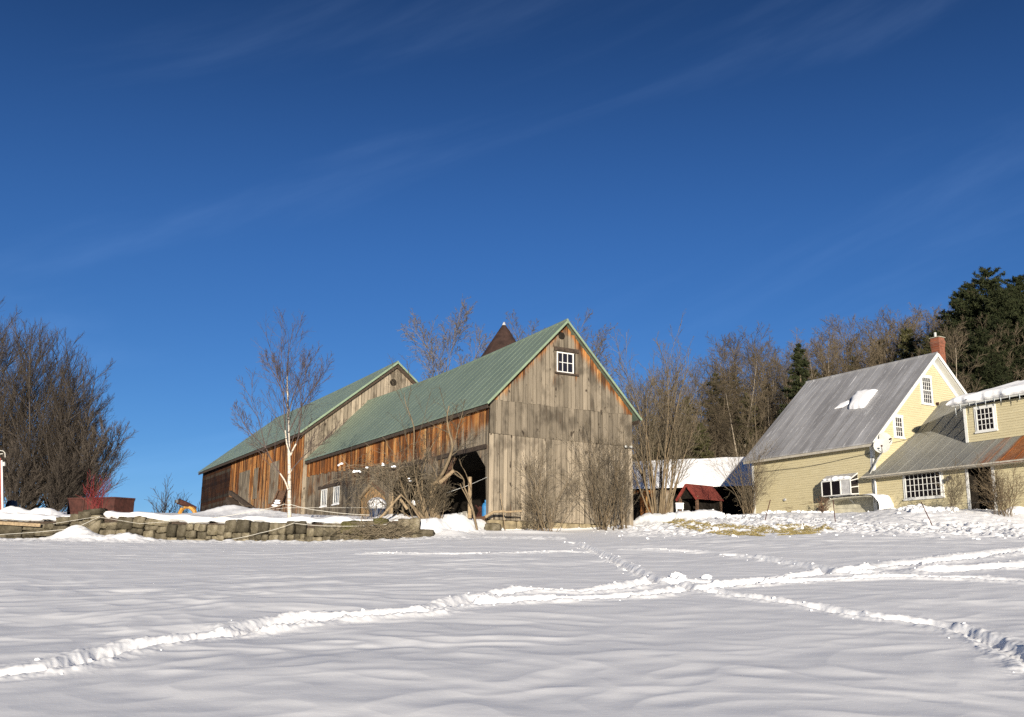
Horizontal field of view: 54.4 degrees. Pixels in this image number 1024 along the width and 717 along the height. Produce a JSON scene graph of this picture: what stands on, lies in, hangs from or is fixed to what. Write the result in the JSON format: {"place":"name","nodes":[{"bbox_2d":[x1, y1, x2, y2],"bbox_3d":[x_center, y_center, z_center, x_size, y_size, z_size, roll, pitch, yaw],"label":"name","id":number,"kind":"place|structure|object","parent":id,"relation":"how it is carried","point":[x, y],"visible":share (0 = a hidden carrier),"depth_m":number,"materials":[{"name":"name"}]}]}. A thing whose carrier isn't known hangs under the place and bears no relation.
{"place":"outdoors","nodes":[
{"label":"outdoors","id":0,"kind":"place"},
{"bbox_2d":[0,505,1023,716],"bbox_3d":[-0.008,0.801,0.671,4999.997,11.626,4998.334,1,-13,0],"label":"snow field","id":1,"kind":"structure","parent":0,"point":[301,634],"depth_m":12.51,"materials":[{"name":"snow"}]},
{"bbox_2d":[0,450,5,509],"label":"post","id":2,"kind":"object","parent":1,"relation":"on","point":[2,463],"visible":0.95,"depth_m":43.80,"materials":[{"name":"white paint"}]},
{"bbox_2d":[0,297,38,435],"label":"bare tree","id":3,"kind":"object","parent":1,"relation":"on","point":[9,355],"visible":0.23,"depth_m":75.06,"materials":[{"name":"plant"}]},
{"bbox_2d":[0,439,53,509],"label":"bare tree","id":4,"kind":"object","parent":1,"relation":"on","point":[26,492],"visible":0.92,"depth_m":65.24,"materials":[{"name":"plant"}]},
{"bbox_2d":[0,305,64,496],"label":"bare tree","id":5,"kind":"object","parent":1,"relation":"on","point":[6,411],"visible":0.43,"depth_m":72.11,"materials":[{"name":"plant"}]},
{"bbox_2d":[0,511,89,538],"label":"stone wall","id":6,"kind":"structure","parent":1,"relation":"on","point":[8,531],"depth_m":37.01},
{"bbox_2d":[0,521,40,526],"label":"plank","id":7,"kind":"object","parent":6,"relation":"on","point":[20,524],"visible":1,"depth_m":36.80,"materials":[{"name":"brown wood"}]},
{"bbox_2d":[0,319,114,509],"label":"bare tree","id":8,"kind":"object","parent":1,"relation":"on","point":[29,389],"visible":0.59,"depth_m":69.93,"materials":[{"name":"plant"}]},
{"bbox_2d":[3,353,116,510],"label":"bare tree","id":9,"kind":"object","parent":1,"relation":"on","point":[59,413],"visible":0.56,"depth_m":68.39,"materials":[{"name":"plant"}]},
{"bbox_2d":[34,448,90,511],"bbox_3d":[-29.665,8.072,65.391,3.535,4.551,3.503,1,-13,0],"label":"bare tree","id":10,"kind":"object","parent":1,"relation":"on","point":[60,492],"visible":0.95,"depth_m":64.98,"materials":[{"name":"plant"}]},
{"bbox_2d":[39,405,136,502],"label":"bare tree","id":11,"kind":"object","parent":1,"relation":"on","point":[94,458],"visible":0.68,"depth_m":67.37,"materials":[{"name":"plant"}]},
{"bbox_2d":[79,472,116,509],"bbox_3d":[-16.155,5.280,39.296,1.387,1.807,2.020,-5,-14,22],"label":"bare shrub","id":12,"kind":"object","parent":1,"relation":"on","point":[94,499],"visible":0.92,"depth_m":39.06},
{"bbox_2d":[67,497,135,514],"bbox_3d":[-19.387,7.248,46.936,2.914,1.222,4.421,6,-14,-21],"label":"steel tank","id":13,"kind":"object","parent":1,"relation":"on","point":[116,504],"visible":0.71,"depth_m":45.67,"materials":[{"name":"metal"}]},
{"bbox_2d":[144,473,188,512],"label":"distant tree","id":14,"kind":"object","parent":1,"relation":"on","point":[165,497],"visible":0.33,"depth_m":124.29,"materials":[{"name":"plant"}]},
{"bbox_2d":[175,499,196,513],"bbox_3d":[-18.783,8.590,57.439,1.323,1.009,0.606,6,-14,-22],"label":"loader arm","id":15,"kind":"object","parent":1,"relation":"on","point":[186,505],"visible":0.85,"depth_m":57.36},
{"bbox_2d":[225,490,254,507],"bbox_3d":[-17.716,9.387,63.315,1.959,2.381,5.656,9,-15,-32],"label":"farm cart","id":16,"kind":"object","parent":1,"relation":"on","point":[234,499],"visible":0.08,"depth_m":64.89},
{"bbox_2d":[83,508,420,541],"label":"stone wall","id":17,"kind":"structure","parent":1,"relation":"on","point":[192,527],"depth_m":36.99,"materials":[{"name":"stone"}]},
{"bbox_2d":[344,479,385,518],"bbox_3d":[-5.631,5.436,38.247,1.528,1.743,1.654,-9,-16,37],"label":"bare shrub","id":18,"kind":"object","parent":17,"relation":"on","point":[366,508],"visible":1,"depth_m":38.30,"materials":[{"name":"brown plant"}]},
{"bbox_2d":[269,488,286,511],"bbox_3d":[-11.835,7.557,50.968,1.116,2.068,3.319,1,-13,0],"label":"wooden chute","id":19,"kind":"object","parent":1,"relation":"on","point":[280,498],"visible":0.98,"depth_m":51.54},
{"bbox_2d":[231,307,346,517],"bbox_3d":[-9.077,2.074,39.714,4.112,9.155,3.613,10,-16,-36],"label":"birch","id":20,"kind":"object","parent":1,"relation":"on","point":[278,372],"visible":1,"depth_m":39.56,"materials":[{"name":"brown plant"}]},
{"bbox_2d":[198,361,417,514],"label":"barn","id":21,"kind":"structure","parent":1,"relation":"on","point":[245,471],"depth_m":68.61,"materials":[{"name":"wood"}]},
{"bbox_2d":[238,470,249,505],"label":"door","id":22,"kind":"structure","parent":21,"relation":"in","point":[244,477],"depth_m":74.04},
{"bbox_2d":[268,460,278,503],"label":"door","id":23,"kind":"structure","parent":21,"relation":"in","point":[273,479],"depth_m":67.66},
{"bbox_2d":[340,520,357,533],"bbox_3d":[-5.937,6.353,37.361,0.975,0.565,0.824,1,-13,0],"label":"boulder","id":24,"kind":"object","parent":1,"relation":"on","point":[344,524],"visible":0.52,"depth_m":37.02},
{"bbox_2d":[324,508,430,540],"bbox_3d":[-5.119,6.379,36.540,4.523,1.996,2.453,1,-13,0],"label":"brush pile","id":25,"kind":"object","parent":1,"relation":"on","point":[383,532],"visible":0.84,"depth_m":36.53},
{"bbox_2d":[368,497,386,516],"bbox_3d":[-5.717,6.518,42.092,0.840,1.310,0.840,1,-13,0],"label":"barrel","id":26,"kind":"object","parent":1,"relation":"on","point":[378,509],"visible":0.42,"depth_m":41.83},
{"bbox_2d":[325,438,456,517],"bbox_3d":[-4.833,4.754,39.553,5.334,3.385,3.705,1,-13,0],"label":"tangled vine","id":27,"kind":"object","parent":1,"relation":"on","point":[381,472],"visible":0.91,"depth_m":39.51,"materials":[{"name":"plant"}]},
{"bbox_2d":[373,353,488,530],"bbox_3d":[-3.343,3.346,39.927,4.341,7.521,2.956,4,-13,-14],"label":"gnarled tree","id":28,"kind":"object","parent":1,"relation":"on","point":[433,498],"visible":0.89,"depth_m":39.41,"materials":[{"name":"brown plant"}]},
{"bbox_2d":[399,294,494,379],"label":"bare tree","id":29,"kind":"object","parent":1,"relation":"on","point":[431,350],"visible":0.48,"depth_m":79.48,"materials":[{"name":"plant"}]},
{"bbox_2d":[446,454,477,529],"bbox_3d":[-2.106,5.370,40.484,1.418,3.171,0.655,4,-13,-17],"label":"twisted sapling","id":30,"kind":"object","parent":1,"relation":"on","point":[470,503],"visible":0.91,"depth_m":40.31,"materials":[{"name":"brown plant"}]},
{"bbox_2d":[304,318,642,528],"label":"barn","id":31,"kind":"structure","parent":1,"relation":"on","point":[525,394],"depth_m":45.23,"materials":[{"name":"wood"}]},
{"bbox_2d":[361,487,384,515],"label":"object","id":32,"kind":"structure","parent":31,"relation":"in","point":[372,492],"depth_m":53.57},
{"bbox_2d":[554,346,578,375],"bbox_3d":[2.445,0.134,44.912,1.280,1.230,0.140,8,-15,-29],"label":"window","id":33,"kind":"structure","parent":31,"relation":"in","point":[566,360],"depth_m":44.93,"materials":[{"name":"white paint"}]},
{"bbox_2d":[484,523,501,530],"bbox_3d":[-0.802,7.058,40.943,0.741,0.616,0.798,1,-13,0],"label":"boulder","id":34,"kind":"object","parent":1,"relation":"on","point":[492,527],"visible":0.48,"depth_m":40.63,"materials":[{"name":"stone"}]},
{"bbox_2d":[481,322,515,356],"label":"roof","id":35,"kind":"structure","parent":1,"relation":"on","point":[503,337],"depth_m":63.11,"materials":[{"name":"metal"}]},
{"bbox_2d":[34,503,1023,673],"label":"snow clods","id":36,"kind":"object","parent":1,"relation":"on","point":[910,508],"visible":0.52,"depth_m":38.45,"materials":[{"name":"snow"}]},
{"bbox_2d":[479,307,592,350],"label":"bare tree","id":37,"kind":"object","parent":1,"relation":"on","point":[534,329],"visible":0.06,"depth_m":88.57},
{"bbox_2d":[511,432,597,531],"bbox_3d":[1.675,5.313,41.934,3.915,4.299,3.735,1,-13,0],"label":"bare shrub","id":38,"kind":"object","parent":1,"relation":"on","point":[536,505],"visible":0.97,"depth_m":41.39,"materials":[{"name":"brown plant"}]},
{"bbox_2d":[547,407,662,530],"bbox_3d":[4.014,4.713,43.208,5.016,5.625,5.278,1,-13,0],"label":"bare shrub","id":39,"kind":"object","parent":1,"relation":"on","point":[617,496],"visible":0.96,"depth_m":42.95,"materials":[{"name":"brown plant"}]},
{"bbox_2d":[597,309,706,513],"bbox_3d":[8.056,3.759,58.185,6.719,11.882,6.871,-2,-13,10],"label":"many stemmed tree","id":40,"kind":"object","parent":1,"relation":"on","point":[669,449],"visible":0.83,"depth_m":56.89,"materials":[{"name":"brown plant"}]},
{"bbox_2d":[632,457,753,519],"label":"shed","id":41,"kind":"structure","parent":1,"relation":"on","point":[700,472],"depth_m":67.94,"materials":[{"name":"metal"}]},
{"bbox_2d":[675,484,723,511],"bbox_3d":[11.362,9.057,60.178,2.445,2.843,1.760,10,-16,-37],"label":"lean to","id":42,"kind":"object","parent":1,"relation":"on","point":[692,497],"visible":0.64,"depth_m":60.07,"materials":[{"name":"wood"}]},
{"bbox_2d":[701,427,786,513],"bbox_3d":[11.866,5.875,51.965,4.385,4.819,4.716,-8,-15,33],"label":"bare shrub","id":43,"kind":"object","parent":1,"relation":"on","point":[752,498],"visible":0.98,"depth_m":52.04,"materials":[{"name":"brown plant"}]},
{"bbox_2d":[742,332,1023,513],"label":"farmhouse","id":44,"kind":"object","parent":1,"relation":"on","point":[928,414],"visible":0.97,"depth_m":49.61,"materials":[{"name":"yellow paint"}]},
{"bbox_2d":[821,472,858,504],"bbox_3d":[16.147,6.455,49.325,0.794,1.513,2.108,8,-15,-29],"label":"garden window","id":45,"kind":"structure","parent":44,"relation":"in","point":[847,485],"depth_m":48.94,"materials":[{"name":"white paint"}]},
{"bbox_2d":[869,438,889,473],"bbox_3d":[17.321,4.643,47.462,0.598,1.655,1.250,9,-15,-34],"label":"satellite dish","id":46,"kind":"object","parent":44,"relation":"attached to","point":[881,445],"visible":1,"depth_m":47.41,"materials":[{"name":"grey metal"}]},
{"bbox_2d":[892,414,905,438],"bbox_3d":[19.186,3.374,49.457,0.830,1.210,0.088,8,-15,-29],"label":"window","id":47,"kind":"structure","parent":44,"relation":"in","point":[898,426],"depth_m":49.43,"materials":[{"name":"white paint"}]},
{"bbox_2d":[902,472,945,500],"bbox_3d":[18.750,5.782,45.477,0.088,1.280,2.200,8,-15,-29],"label":"window","id":48,"kind":"structure","parent":44,"relation":"in","point":[918,486],"depth_m":45.46,"materials":[{"name":"white paint"}]},
{"bbox_2d":[920,375,934,405],"bbox_3d":[21.237,1.612,51.048,0.990,1.590,0.088,8,-15,-29],"label":"window","id":49,"kind":"structure","parent":44,"relation":"in","point":[926,391],"depth_m":51.03,"materials":[{"name":"white paint"}]},
{"bbox_2d":[973,404,997,433],"bbox_3d":[21.273,2.704,44.785,0.088,1.220,1.120,8,-15,-29],"label":"window","id":50,"kind":"structure","parent":44,"relation":"in","point":[985,416],"depth_m":44.77,"materials":[{"name":"white paint"}]},
{"bbox_2d":[931,456,973,510],"bbox_3d":[18.077,5.123,40.421,1.884,2.418,2.006,7,-14,-27],"label":"bare shrub","id":51,"kind":"object","parent":1,"relation":"on","point":[951,490],"visible":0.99,"depth_m":40.35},
{"bbox_2d":[969,448,1023,516],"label":"bare shrub","id":52,"kind":"object","parent":1,"relation":"on","point":[997,496],"visible":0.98,"depth_m":39.34,"materials":[{"name":"brown plant"}]},
{"bbox_2d":[0,0,1023,512],"label":"sky","id":53,"kind":"structure","parent":0,"point":[175,175],"materials":[{"name":"blue"}]},
{"bbox_2d":[662,518,835,535],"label":"dry grass","id":54,"kind":"structure","parent":0,"point":[762,529],"depth_m":35.29,"materials":[{"name":"plant"}]},
{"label":"wooded hill","id":55,"kind":"structure","parent":0,"visible":0},
{"bbox_2d":[581,323,620,388],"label":"bare tree","id":56,"kind":"object","parent":55,"relation":"on","point":[599,345],"visible":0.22,"depth_m":84.27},
{"bbox_2d":[673,396,697,458],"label":"conifer","id":57,"kind":"object","parent":55,"relation":"on","point":[687,405],"visible":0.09,"depth_m":100.72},
{"bbox_2d":[685,423,714,458],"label":"conifer","id":58,"kind":"object","parent":55,"relation":"on","point":[702,455],"visible":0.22,"depth_m":90.27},
{"bbox_2d":[683,392,723,458],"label":"bare tree","id":59,"kind":"object","parent":55,"relation":"on","point":[702,418],"visible":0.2,"depth_m":98.65,"materials":[{"name":"brown plant"}]},
{"bbox_2d":[701,401,733,457],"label":"bare tree","id":60,"kind":"object","parent":55,"relation":"on","point":[715,431],"visible":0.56,"depth_m":92.69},
{"bbox_2d":[695,369,740,457],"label":"bare tree","id":61,"kind":"object","parent":55,"relation":"on","point":[712,394],"visible":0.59,"depth_m":96.64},
{"bbox_2d":[698,372,739,457],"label":"bare tree","id":62,"kind":"object","parent":55,"relation":"on","point":[719,399],"visible":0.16,"depth_m":105.30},
{"bbox_2d":[707,362,739,455],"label":"bare tree","id":63,"kind":"object","parent":55,"relation":"on","point":[721,370],"visible":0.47,"depth_m":100.75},
{"bbox_2d":[697,343,751,425],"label":"bare tree","id":64,"kind":"object","parent":55,"relation":"on","point":[715,368],"visible":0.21,"depth_m":112.31,"materials":[{"name":"brown plant"}]},
{"bbox_2d":[700,332,754,425],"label":"bare tree","id":65,"kind":"object","parent":55,"relation":"on","point":[727,340],"visible":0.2,"depth_m":125.08,"materials":[{"name":"brown plant"}]},
{"bbox_2d":[705,380,754,456],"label":"bare tree","id":66,"kind":"object","parent":55,"relation":"on","point":[728,399],"visible":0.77,"depth_m":92.51,"materials":[{"name":"brown plant"}]},
{"bbox_2d":[707,332,756,432],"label":"bare tree","id":67,"kind":"object","parent":55,"relation":"on","point":[737,354],"visible":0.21,"depth_m":117.05,"materials":[{"name":"brown plant"}]},
{"bbox_2d":[705,343,761,455],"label":"bare tree","id":68,"kind":"object","parent":55,"relation":"on","point":[733,376],"visible":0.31,"depth_m":107.14,"materials":[{"name":"brown plant"}]},
{"bbox_2d":[713,341,754,432],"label":"bare tree","id":69,"kind":"object","parent":55,"relation":"on","point":[728,358],"visible":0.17,"depth_m":112.80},
{"bbox_2d":[714,340,767,454],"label":"bare tree","id":70,"kind":"object","parent":55,"relation":"on","point":[738,359],"visible":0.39,"depth_m":105.60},
{"bbox_2d":[725,392,764,456],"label":"conifer","id":71,"kind":"object","parent":55,"relation":"on","point":[745,417],"visible":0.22,"depth_m":96.86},
{"bbox_2d":[718,356,782,456],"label":"bare tree","id":72,"kind":"object","parent":55,"relation":"on","point":[759,394],"visible":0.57,"depth_m":96.76,"materials":[{"name":"brown plant"}]},
{"bbox_2d":[721,335,783,447],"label":"bare tree","id":73,"kind":"object","parent":55,"relation":"on","point":[759,357],"visible":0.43,"depth_m":101.59,"materials":[{"name":"brown plant"}]},
{"bbox_2d":[735,377,770,456],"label":"bare tree","id":74,"kind":"object","parent":55,"relation":"on","point":[762,417],"visible":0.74,"depth_m":89.47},
{"bbox_2d":[735,320,775,386],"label":"bare tree","id":75,"kind":"object","parent":55,"relation":"on","point":[756,347],"visible":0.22,"depth_m":128.87,"materials":[{"name":"brown plant"}]},
{"bbox_2d":[746,383,778,451],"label":"bare tree","id":76,"kind":"object","parent":55,"relation":"on","point":[772,390],"visible":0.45,"depth_m":91.61,"materials":[{"name":"brown plant"}]},
{"bbox_2d":[744,337,780,425],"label":"bare tree","id":77,"kind":"object","parent":55,"relation":"on","point":[764,366],"visible":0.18,"depth_m":112.00,"materials":[{"name":"brown plant"}]},
{"bbox_2d":[753,358,785,440],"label":"bare tree","id":78,"kind":"object","parent":55,"relation":"on","point":[772,363],"visible":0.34,"depth_m":99.62,"materials":[{"name":"brown plant"}]},
{"bbox_2d":[754,346,793,428],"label":"bare tree","id":79,"kind":"object","parent":55,"relation":"on","point":[775,376],"visible":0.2,"depth_m":104.54,"materials":[{"name":"brown plant"}]},
{"bbox_2d":[759,374,790,436],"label":"bare tree","id":80,"kind":"object","parent":55,"relation":"on","point":[780,394],"visible":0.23,"depth_m":95.10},
{"bbox_2d":[766,356,804,419],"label":"bare tree","id":81,"kind":"object","parent":55,"relation":"on","point":[779,378],"visible":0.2,"depth_m":99.86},
{"bbox_2d":[777,343,810,416],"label":"conifer","id":82,"kind":"object","parent":55,"relation":"on","point":[801,372],"visible":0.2,"depth_m":87.75,"materials":[{"name":"plant"}]},
{"bbox_2d":[791,344,825,399],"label":"bare tree","id":83,"kind":"object","parent":55,"relation":"on","point":[819,357],"visible":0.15,"depth_m":100.50,"materials":[{"name":"brown plant"}]},
{"bbox_2d":[807,335,841,379],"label":"bare tree","id":84,"kind":"object","parent":55,"relation":"on","point":[824,353],"visible":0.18,"depth_m":109.46,"materials":[{"name":"brown plant"}]},
{"bbox_2d":[811,324,841,377],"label":"bare tree","id":85,"kind":"object","parent":55,"relation":"on","point":[815,351],"visible":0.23,"depth_m":104.67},
{"bbox_2d":[807,316,850,377],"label":"bare tree","id":86,"kind":"object","parent":55,"relation":"on","point":[828,345],"visible":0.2,"depth_m":112.74,"materials":[{"name":"brown plant"}]},
{"bbox_2d":[817,313,861,370],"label":"bare tree","id":87,"kind":"object","parent":55,"relation":"on","point":[840,333],"visible":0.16,"depth_m":122.44,"materials":[{"name":"brown plant"}]},
{"bbox_2d":[825,315,859,370],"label":"bare tree","id":88,"kind":"object","parent":55,"relation":"on","point":[844,334],"visible":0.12,"depth_m":124.18,"materials":[{"name":"brown plant"}]},
{"bbox_2d":[821,327,866,375],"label":"bare tree","id":89,"kind":"object","parent":55,"relation":"on","point":[835,333],"visible":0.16,"depth_m":114.92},
{"bbox_2d":[837,344,866,372],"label":"bare tree","id":90,"kind":"object","parent":55,"relation":"on","point":[851,359],"visible":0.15,"depth_m":96.17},
{"bbox_2d":[853,343,883,369],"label":"bare tree","id":91,"kind":"object","parent":55,"relation":"on","point":[866,363],"visible":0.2,"depth_m":97.84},
{"bbox_2d":[852,323,899,366],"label":"bare tree","id":92,"kind":"object","parent":55,"relation":"on","point":[871,331],"visible":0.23,"depth_m":109.61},
{"bbox_2d":[861,331,899,366],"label":"bare tree","id":93,"kind":"object","parent":55,"relation":"on","point":[890,341],"visible":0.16,"depth_m":102.54,"materials":[{"name":"brown plant"}]},
{"bbox_2d":[863,333,898,366],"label":"bare tree","id":94,"kind":"object","parent":55,"relation":"on","point":[882,350],"visible":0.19,"depth_m":103.09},
{"bbox_2d":[859,308,903,366],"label":"bare tree","id":95,"kind":"object","parent":55,"relation":"on","point":[877,331],"visible":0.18,"depth_m":111.42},
{"bbox_2d":[869,305,906,363],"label":"bare tree","id":96,"kind":"object","parent":55,"relation":"on","point":[886,328],"visible":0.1,"depth_m":117.72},
{"bbox_2d":[877,313,927,361],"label":"bare tree","id":97,"kind":"object","parent":55,"relation":"on","point":[903,328],"visible":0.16,"depth_m":104.87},
{"bbox_2d":[888,327,923,362],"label":"conifer","id":98,"kind":"object","parent":55,"relation":"on","point":[906,339],"visible":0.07,"depth_m":99.44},
{"bbox_2d":[914,336,931,354],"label":"conifer","id":99,"kind":"object","parent":55,"relation":"on","point":[924,351],"visible":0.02,"depth_m":86.35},
{"bbox_2d":[903,303,942,341],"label":"bare tree","id":100,"kind":"object","parent":55,"relation":"on","point":[930,330],"visible":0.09,"depth_m":122.67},
{"bbox_2d":[923,318,974,390],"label":"bare tree","id":101,"kind":"object","parent":55,"relation":"on","point":[949,359],"visible":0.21,"depth_m":77.41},
{"bbox_2d":[929,290,979,361],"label":"conifer","id":102,"kind":"object","parent":55,"relation":"on","point":[957,315],"visible":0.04,"depth_m":88.65,"materials":[{"name":"plant"}]},
{"bbox_2d":[933,282,983,331],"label":"conifer","id":103,"kind":"object","parent":55,"relation":"on","point":[963,286],"visible":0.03,"depth_m":95.38,"materials":[{"name":"plant"}]},
{"bbox_2d":[937,316,986,392],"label":"bare tree","id":104,"kind":"object","parent":55,"relation":"on","point":[956,338],"visible":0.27,"depth_m":72.97,"materials":[{"name":"brown plant"}]},
{"bbox_2d":[947,326,1011,393],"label":"conifer","id":105,"kind":"object","parent":55,"relation":"on","point":[988,373],"visible":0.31,"depth_m":75.36,"materials":[{"name":"plant"}]},
{"bbox_2d":[940,267,1023,361],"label":"conifer","id":106,"kind":"object","parent":55,"relation":"on","point":[991,287],"visible":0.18,"depth_m":86.86,"materials":[{"name":"plant"}]},
{"bbox_2d":[955,318,1023,390],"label":"conifer","id":107,"kind":"object","parent":55,"relation":"on","point":[994,327],"visible":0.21,"depth_m":77.29,"materials":[{"name":"plant"}]},
{"bbox_2d":[957,286,1023,381],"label":"conifer","id":108,"kind":"object","parent":55,"relation":"on","point":[1002,303],"visible":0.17,"depth_m":82.46,"materials":[{"name":"plant"}]},
{"bbox_2d":[974,313,1023,382],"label":"conifer","id":109,"kind":"object","parent":55,"relation":"on","point":[1000,346],"visible":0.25,"depth_m":76.88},
{"bbox_2d":[988,323,1023,381],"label":"bare tree","id":110,"kind":"object","parent":55,"relation":"on","point":[1011,345],"visible":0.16,"depth_m":77.04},
{"bbox_2d":[996,303,1023,372],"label":"conifer","id":111,"kind":"object","parent":55,"relation":"on","point":[1020,318],"visible":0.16,"depth_m":80.05,"materials":[{"name":"plant"}]},
{"bbox_2d":[1002,274,1023,300],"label":"conifer","id":112,"kind":"object","parent":55,"relation":"on","point":[1016,281],"visible":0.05,"depth_m":91.42,"materials":[{"name":"plant"}]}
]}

